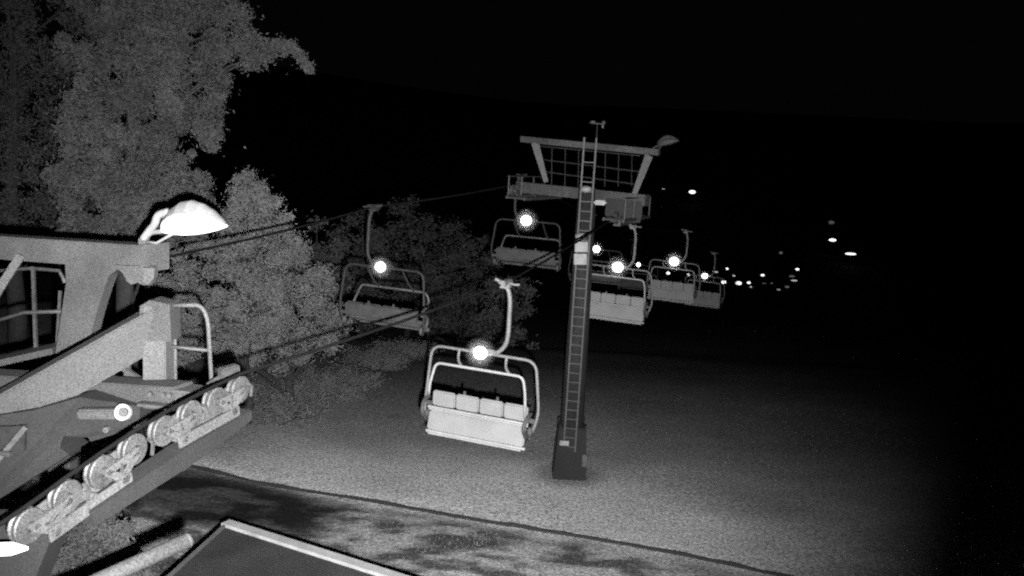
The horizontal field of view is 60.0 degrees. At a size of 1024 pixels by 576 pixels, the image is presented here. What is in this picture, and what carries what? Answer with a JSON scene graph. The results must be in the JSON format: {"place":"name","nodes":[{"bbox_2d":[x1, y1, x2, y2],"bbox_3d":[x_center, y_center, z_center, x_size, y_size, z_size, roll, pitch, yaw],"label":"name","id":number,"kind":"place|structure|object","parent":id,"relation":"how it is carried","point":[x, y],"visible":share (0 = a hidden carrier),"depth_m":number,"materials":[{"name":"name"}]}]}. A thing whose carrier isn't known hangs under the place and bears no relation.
{"place":"outdoors","nodes":[
{"label":"outdoors","id":0,"kind":"place"},
{"bbox_2d":[0,23,1023,575],"bbox_3d":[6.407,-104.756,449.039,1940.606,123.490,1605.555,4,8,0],"label":"ground","id":1,"kind":"structure","parent":0,"point":[914,311],"depth_m":63.26,"materials":[{"name":"grey plant"}]},
{"bbox_2d":[0,0,138,353],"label":"broadleaf tree","id":2,"kind":"object","parent":1,"relation":"on","point":[17,327],"visible":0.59,"depth_m":30.71,"materials":[{"name":"grey plant"}]},
{"bbox_2d":[55,510,148,575],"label":"bush","id":3,"kind":"object","parent":1,"relation":"on","point":[101,546],"visible":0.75,"depth_m":12.77,"materials":[{"name":"plant"}]},
{"bbox_2d":[0,234,239,575],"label":"lift gantry","id":4,"kind":"object","parent":1,"relation":"on","point":[88,356],"visible":0.89,"depth_m":11.67,"materials":[{"name":"metal"}]},
{"bbox_2d":[0,389,155,498],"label":"machine housing","id":5,"kind":"object","parent":4,"relation":"attached to","point":[35,442],"visible":0.99,"depth_m":10.99,"materials":[{"name":"paint"}]},
{"bbox_2d":[7,376,252,544],"bbox_3d":[-3.762,1.675,9.194,0.310,0.965,3.226,6,9,20],"label":"sheave assembly","id":6,"kind":"object","parent":4,"relation":"attached to","point":[184,451],"visible":0.98,"depth_m":8.97,"materials":[{"name":"metal"}]},
{"bbox_2d":[0,542,27,555],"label":"tube lamp","id":7,"kind":"object","parent":6,"relation":"attached to","point":[9,548],"visible":1,"depth_m":7.57,"materials":[{"name":"glass"}]},
{"bbox_2d":[138,200,227,244],"bbox_3d":[-4.689,-0.903,12.565,1.560,0.708,0.459,6,8,17],"label":"floodlight","id":8,"kind":"object","parent":4,"relation":"on","point":[191,217],"visible":0.98,"depth_m":12.35,"materials":[{"name":"paint"}]},
{"bbox_2d":[90,533,193,575],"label":"steel pipe","id":9,"kind":"object","parent":1,"relation":"on","point":[153,555],"visible":1,"depth_m":7.96,"materials":[{"name":"grey metal"}]},
{"bbox_2d":[34,0,315,471],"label":"broadleaf tree","id":10,"kind":"object","parent":1,"relation":"on","point":[127,200],"visible":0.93,"depth_m":20.44,"materials":[{"name":"grey plant"}]},
{"bbox_2d":[145,146,317,424],"bbox_3d":[-8.643,0.241,26.946,5.341,9.043,3.149,4,8,0],"label":"broadleaf tree","id":11,"kind":"object","parent":1,"relation":"on","point":[243,338],"visible":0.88,"depth_m":26.66,"materials":[{"name":"grey plant"}]},
{"bbox_2d":[199,377,302,415],"bbox_3d":[-8.742,3.766,30.032,3.728,1.968,2.833,4,8,0],"label":"bush","id":12,"kind":"object","parent":1,"relation":"on","point":[277,391],"visible":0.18,"depth_m":30.04,"materials":[{"name":"grey plant"}]},
{"bbox_2d":[222,384,336,433],"bbox_3d":[-7.816,3.922,28.765,3.966,2.002,3.106,4,8,0],"label":"bush","id":13,"kind":"object","parent":1,"relation":"on","point":[265,411],"visible":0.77,"depth_m":28.40,"materials":[{"name":"grey plant"}]},
{"bbox_2d":[213,235,359,410],"bbox_3d":[-7.404,1.355,28.883,5.122,6.584,3.257,4,8,0],"label":"broadleaf tree","id":14,"kind":"object","parent":1,"relation":"on","point":[288,374],"visible":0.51,"depth_m":28.73,"materials":[{"name":"grey plant"}]},
{"bbox_2d":[167,519,407,575],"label":"hut","id":15,"kind":"object","parent":1,"relation":"on","point":[229,547],"visible":1,"depth_m":14.40,"materials":[{"name":"grey metal"}]},
{"bbox_2d":[252,374,332,411],"bbox_3d":[-7.800,3.800,30.622,3.663,2.175,2.786,4,8,0],"label":"bush","id":16,"kind":"object","parent":1,"relation":"on","point":[307,392],"visible":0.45,"depth_m":30.52,"materials":[{"name":"grey plant"}]},
{"bbox_2d":[271,210,359,340],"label":"broadleaf tree","id":17,"kind":"object","parent":1,"relation":"on","point":[324,258],"visible":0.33,"depth_m":43.73,"materials":[{"name":"grey plant"}]},
{"bbox_2d":[282,367,373,404],"bbox_3d":[-6.868,3.763,31.945,3.720,2.303,2.553,4,8,0],"label":"bush","id":18,"kind":"object","parent":1,"relation":"on","point":[348,389],"visible":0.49,"depth_m":31.97,"materials":[{"name":"grey plant"}]},
{"bbox_2d":[293,359,392,394],"bbox_3d":[-6.441,3.347,33.612,4.050,2.439,2.652,4,8,0],"label":"bush","id":19,"kind":"object","parent":1,"relation":"on","point":[345,375],"visible":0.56,"depth_m":33.64,"materials":[{"name":"grey plant"}]},
{"bbox_2d":[311,208,404,334],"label":"broadleaf tree","id":20,"kind":"object","parent":1,"relation":"on","point":[362,327],"visible":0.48,"depth_m":51.74,"materials":[{"name":"grey plant"}]},
{"bbox_2d":[338,337,410,370],"bbox_3d":[-5.877,3.175,37.928,3.113,1.802,2.992,1,8,-19],"label":"bush","id":21,"kind":"object","parent":1,"relation":"on","point":[370,357],"visible":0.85,"depth_m":37.69,"materials":[{"name":"grey plant"}]},
{"bbox_2d":[367,329,443,360],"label":"bush","id":22,"kind":"object","parent":1,"relation":"on","point":[420,349],"visible":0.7,"depth_m":40.77,"materials":[{"name":"grey plant"}]},
{"bbox_2d":[357,194,460,335],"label":"broadleaf tree","id":23,"kind":"object","parent":1,"relation":"on","point":[406,303],"visible":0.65,"depth_m":58.02,"materials":[{"name":"grey plant"}]},
{"bbox_2d":[84,444,792,575],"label":"water hose","id":24,"kind":"object","parent":1,"relation":"on","point":[668,551],"visible":0.85,"depth_m":22.00,"materials":[{"name":"rubber"}]},
{"bbox_2d":[392,214,485,335],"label":"broadleaf tree","id":25,"kind":"object","parent":1,"relation":"on","point":[446,225],"visible":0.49,"depth_m":63.97,"materials":[{"name":"grey plant"}]},
{"bbox_2d":[426,230,512,342],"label":"broadleaf tree","id":26,"kind":"object","parent":1,"relation":"on","point":[472,335],"visible":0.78,"depth_m":57.76,"materials":[{"name":"grey plant"}]},
{"bbox_2d":[465,263,541,349],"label":"broadleaf tree","id":27,"kind":"object","parent":1,"relation":"on","point":[496,314],"visible":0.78,"depth_m":49.81,"materials":[{"name":"grey plant"}]},
{"bbox_2d":[506,136,659,480],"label":"lift tower","id":28,"kind":"structure","parent":1,"relation":"on","point":[569,462],"depth_m":24.91,"materials":[{"name":"metal"}]},
{"bbox_2d":[0,216,749,526],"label":"haul rope","id":29,"kind":"object","parent":28,"relation":"attached to","point":[31,502],"visible":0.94,"depth_m":10.29,"materials":[{"name":"metal"}]},
{"bbox_2d":[420,278,539,451],"bbox_3d":[-0.561,1.346,16.185,2.300,3.124,0.690,8,9,19],"label":"chairlift chair","id":30,"kind":"object","parent":29,"relation":"hanging from","point":[485,428],"visible":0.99,"depth_m":16.34,"materials":[{"name":"metal"}]},
{"bbox_2d":[590,224,652,324],"bbox_3d":[3.306,-0.483,27.671,2.300,3.124,0.858,8,9,19],"label":"chairlift chair","id":31,"kind":"object","parent":29,"relation":"hanging from","point":[624,311],"visible":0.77,"depth_m":27.79,"materials":[{"name":"plastic"}]},
{"bbox_2d":[646,229,699,303],"bbox_3d":[6.840,-0.953,37.371,2.300,3.124,0.990,8,9,19],"label":"chairlift chair","id":32,"kind":"object","parent":29,"relation":"hanging from","point":[662,290],"visible":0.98,"depth_m":37.54,"materials":[{"name":"plastic"}]},
{"bbox_2d":[684,251,724,308],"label":"chairlift chair","id":33,"kind":"object","parent":29,"relation":"hanging from","point":[713,300],"visible":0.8,"depth_m":48.95,"materials":[{"name":"metal"}]},
{"bbox_2d":[169,177,681,282],"bbox_3d":[6.200,-0.834,48.306,2.885,10.373,73.994,6,8,19],"label":"haul rope","id":34,"kind":"object","parent":28,"relation":"attached to","point":[246,239],"visible":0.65,"depth_m":18.34,"materials":[{"name":"metal"}]},
{"bbox_2d":[339,204,429,335],"bbox_3d":[-2.903,-0.447,20.030,2.300,2.887,0.966,7,9,24],"label":"chairlift chair","id":35,"kind":"object","parent":34,"relation":"hanging from","point":[368,312],"visible":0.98,"depth_m":20.09,"materials":[{"name":"grey metal"}]},
{"bbox_2d":[491,174,561,271],"bbox_3d":[0.444,-1.998,26.776,2.300,2.887,1.081,7,9,22],"label":"chairlift chair","id":36,"kind":"object","parent":34,"relation":"hanging from","point":[520,257],"visible":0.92,"depth_m":26.93,"materials":[{"name":"grey metal"}]},
{"bbox_2d":[568,214,622,286],"bbox_3d":[3.436,-1.546,36.006,2.300,2.887,1.015,6,8,19],"label":"chairlift chair","id":37,"kind":"object","parent":34,"relation":"hanging from","point":[604,280],"visible":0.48,"depth_m":35.99,"materials":[{"name":"grey metal"}]},
{"bbox_2d":[617,239,657,290],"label":"chairlift chair","id":38,"kind":"object","parent":34,"relation":"hanging from","point":[632,284],"visible":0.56,"depth_m":48.17,"materials":[{"name":"grey metal"}]},
{"bbox_2d":[509,183,534,194],"bbox_3d":[0.387,-2.872,26.009,0.200,0.463,2.440,6,8,19],"label":"sheave assembly","id":39,"kind":"object","parent":28,"relation":"attached to","point":[515,189],"visible":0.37,"depth_m":25.13,"materials":[{"name":"metal"}]},
{"bbox_2d":[575,233,585,239],"bbox_3d":[1.887,-1.422,24.349,0.325,0.195,0.310,4,8,0],"label":"marker lamp","id":40,"kind":"object","parent":28,"relation":"attached to","point":[579,235],"visible":0.77,"depth_m":24.23,"materials":[{"name":"plastic"}]},
{"bbox_2d":[580,186,591,192],"bbox_3d":[2.018,-2.689,24.162,0.325,0.195,0.311,4,8,0],"label":"marker lamp","id":41,"kind":"object","parent":28,"relation":"attached to","point":[586,189],"visible":1,"depth_m":24.05,"materials":[{"name":"plastic"}]},
{"bbox_2d":[590,121,605,137],"bbox_3d":[2.339,-4.287,24.311,0.439,0.623,0.133,3,8,-6],"label":"wind sensor","id":42,"kind":"object","parent":28,"relation":"attached to","point":[603,123],"visible":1,"depth_m":24.29,"materials":[{"name":"metal"}]},
{"bbox_2d":[613,211,634,225],"bbox_3d":[3.132,-1.988,24.610,0.200,0.463,2.440,6,8,19],"label":"sheave assembly","id":43,"kind":"object","parent":28,"relation":"attached to","point":[617,215],"visible":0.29,"depth_m":23.77,"materials":[{"name":"metal"}]},
{"bbox_2d":[652,135,678,148],"bbox_3d":[4.103,-3.865,23.832,0.772,0.493,0.260,6,8,15],"label":"floodlight","id":44,"kind":"object","parent":28,"relation":"attached to","point":[665,140],"visible":1,"depth_m":23.72,"materials":[{"name":"metal"}]},
{"bbox_2d":[663,271,669,320],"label":"street lamp","id":45,"kind":"object","parent":1,"relation":"on","point":[667,273],"visible":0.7,"depth_m":95.85,"materials":[{"name":"metal"}]},
{"bbox_2d":[718,280,725,326],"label":"street lamp","id":46,"kind":"object","parent":1,"relation":"on","point":[720,305],"visible":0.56,"depth_m":90.72,"materials":[{"name":"metal"}]},
{"bbox_2d":[729,274,734,316],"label":"street lamp","id":47,"kind":"object","parent":1,"relation":"on","point":[731,295],"visible":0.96,"depth_m":115.71,"materials":[{"name":"metal"}]},
{"bbox_2d":[733,280,741,325],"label":"street lamp","id":48,"kind":"object","parent":1,"relation":"on","point":[739,283],"visible":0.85,"depth_m":92.58,"materials":[{"name":"metal"}]},
{"bbox_2d":[743,280,750,324],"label":"street lamp","id":49,"kind":"object","parent":1,"relation":"on","point":[746,300],"visible":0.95,"depth_m":96.68,"materials":[{"name":"metal"}]},
{"bbox_2d":[746,284,751,325],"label":"street lamp","id":50,"kind":"object","parent":1,"relation":"on","point":[750,286],"visible":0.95,"depth_m":94.59,"materials":[{"name":"metal"}]},
{"bbox_2d":[757,273,763,319],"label":"street lamp","id":51,"kind":"object","parent":1,"relation":"on","point":[762,274],"visible":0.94,"depth_m":110.71,"materials":[{"name":"metal"}]},
{"bbox_2d":[759,281,765,322],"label":"street lamp","id":52,"kind":"object","parent":1,"relation":"on","point":[761,300],"visible":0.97,"depth_m":104.64,"materials":[{"name":"metal"}]},
{"bbox_2d":[766,281,772,321],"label":"street lamp","id":53,"kind":"object","parent":1,"relation":"on","point":[768,300],"visible":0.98,"depth_m":106.67,"materials":[{"name":"metal"}]},
{"bbox_2d":[773,287,779,324],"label":"street lamp","id":54,"kind":"object","parent":1,"relation":"on","point":[775,305],"visible":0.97,"depth_m":100.63,"materials":[{"name":"metal"}]},
{"bbox_2d":[775,251,782,295],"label":"street lamp","id":55,"kind":"object","parent":1,"relation":"on","point":[780,252],"visible":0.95,"depth_m":150.74,"materials":[{"name":"metal"}]},
{"bbox_2d":[782,284,788,324],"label":"street lamp","id":56,"kind":"object","parent":1,"relation":"on","point":[786,286],"visible":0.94,"depth_m":101.58,"materials":[{"name":"metal"}]},
{"bbox_2d":[786,274,794,318],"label":"street lamp","id":57,"kind":"object","parent":1,"relation":"on","point":[791,275],"visible":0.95,"depth_m":118.64,"materials":[{"name":"metal"}]},
{"bbox_2d":[789,278,796,318],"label":"street lamp","id":58,"kind":"object","parent":1,"relation":"on","point":[793,280],"visible":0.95,"depth_m":116.63,"materials":[{"name":"metal"}]},
{"bbox_2d":[791,267,798,316],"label":"street lamp","id":59,"kind":"object","parent":1,"relation":"on","point":[794,289],"visible":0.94,"depth_m":125.74,"materials":[{"name":"metal"}]},
{"bbox_2d":[0,0,1023,122],"label":"sky","id":60,"kind":"structure","parent":0,"point":[930,60],"materials":[{"name":"black"}]}
]}

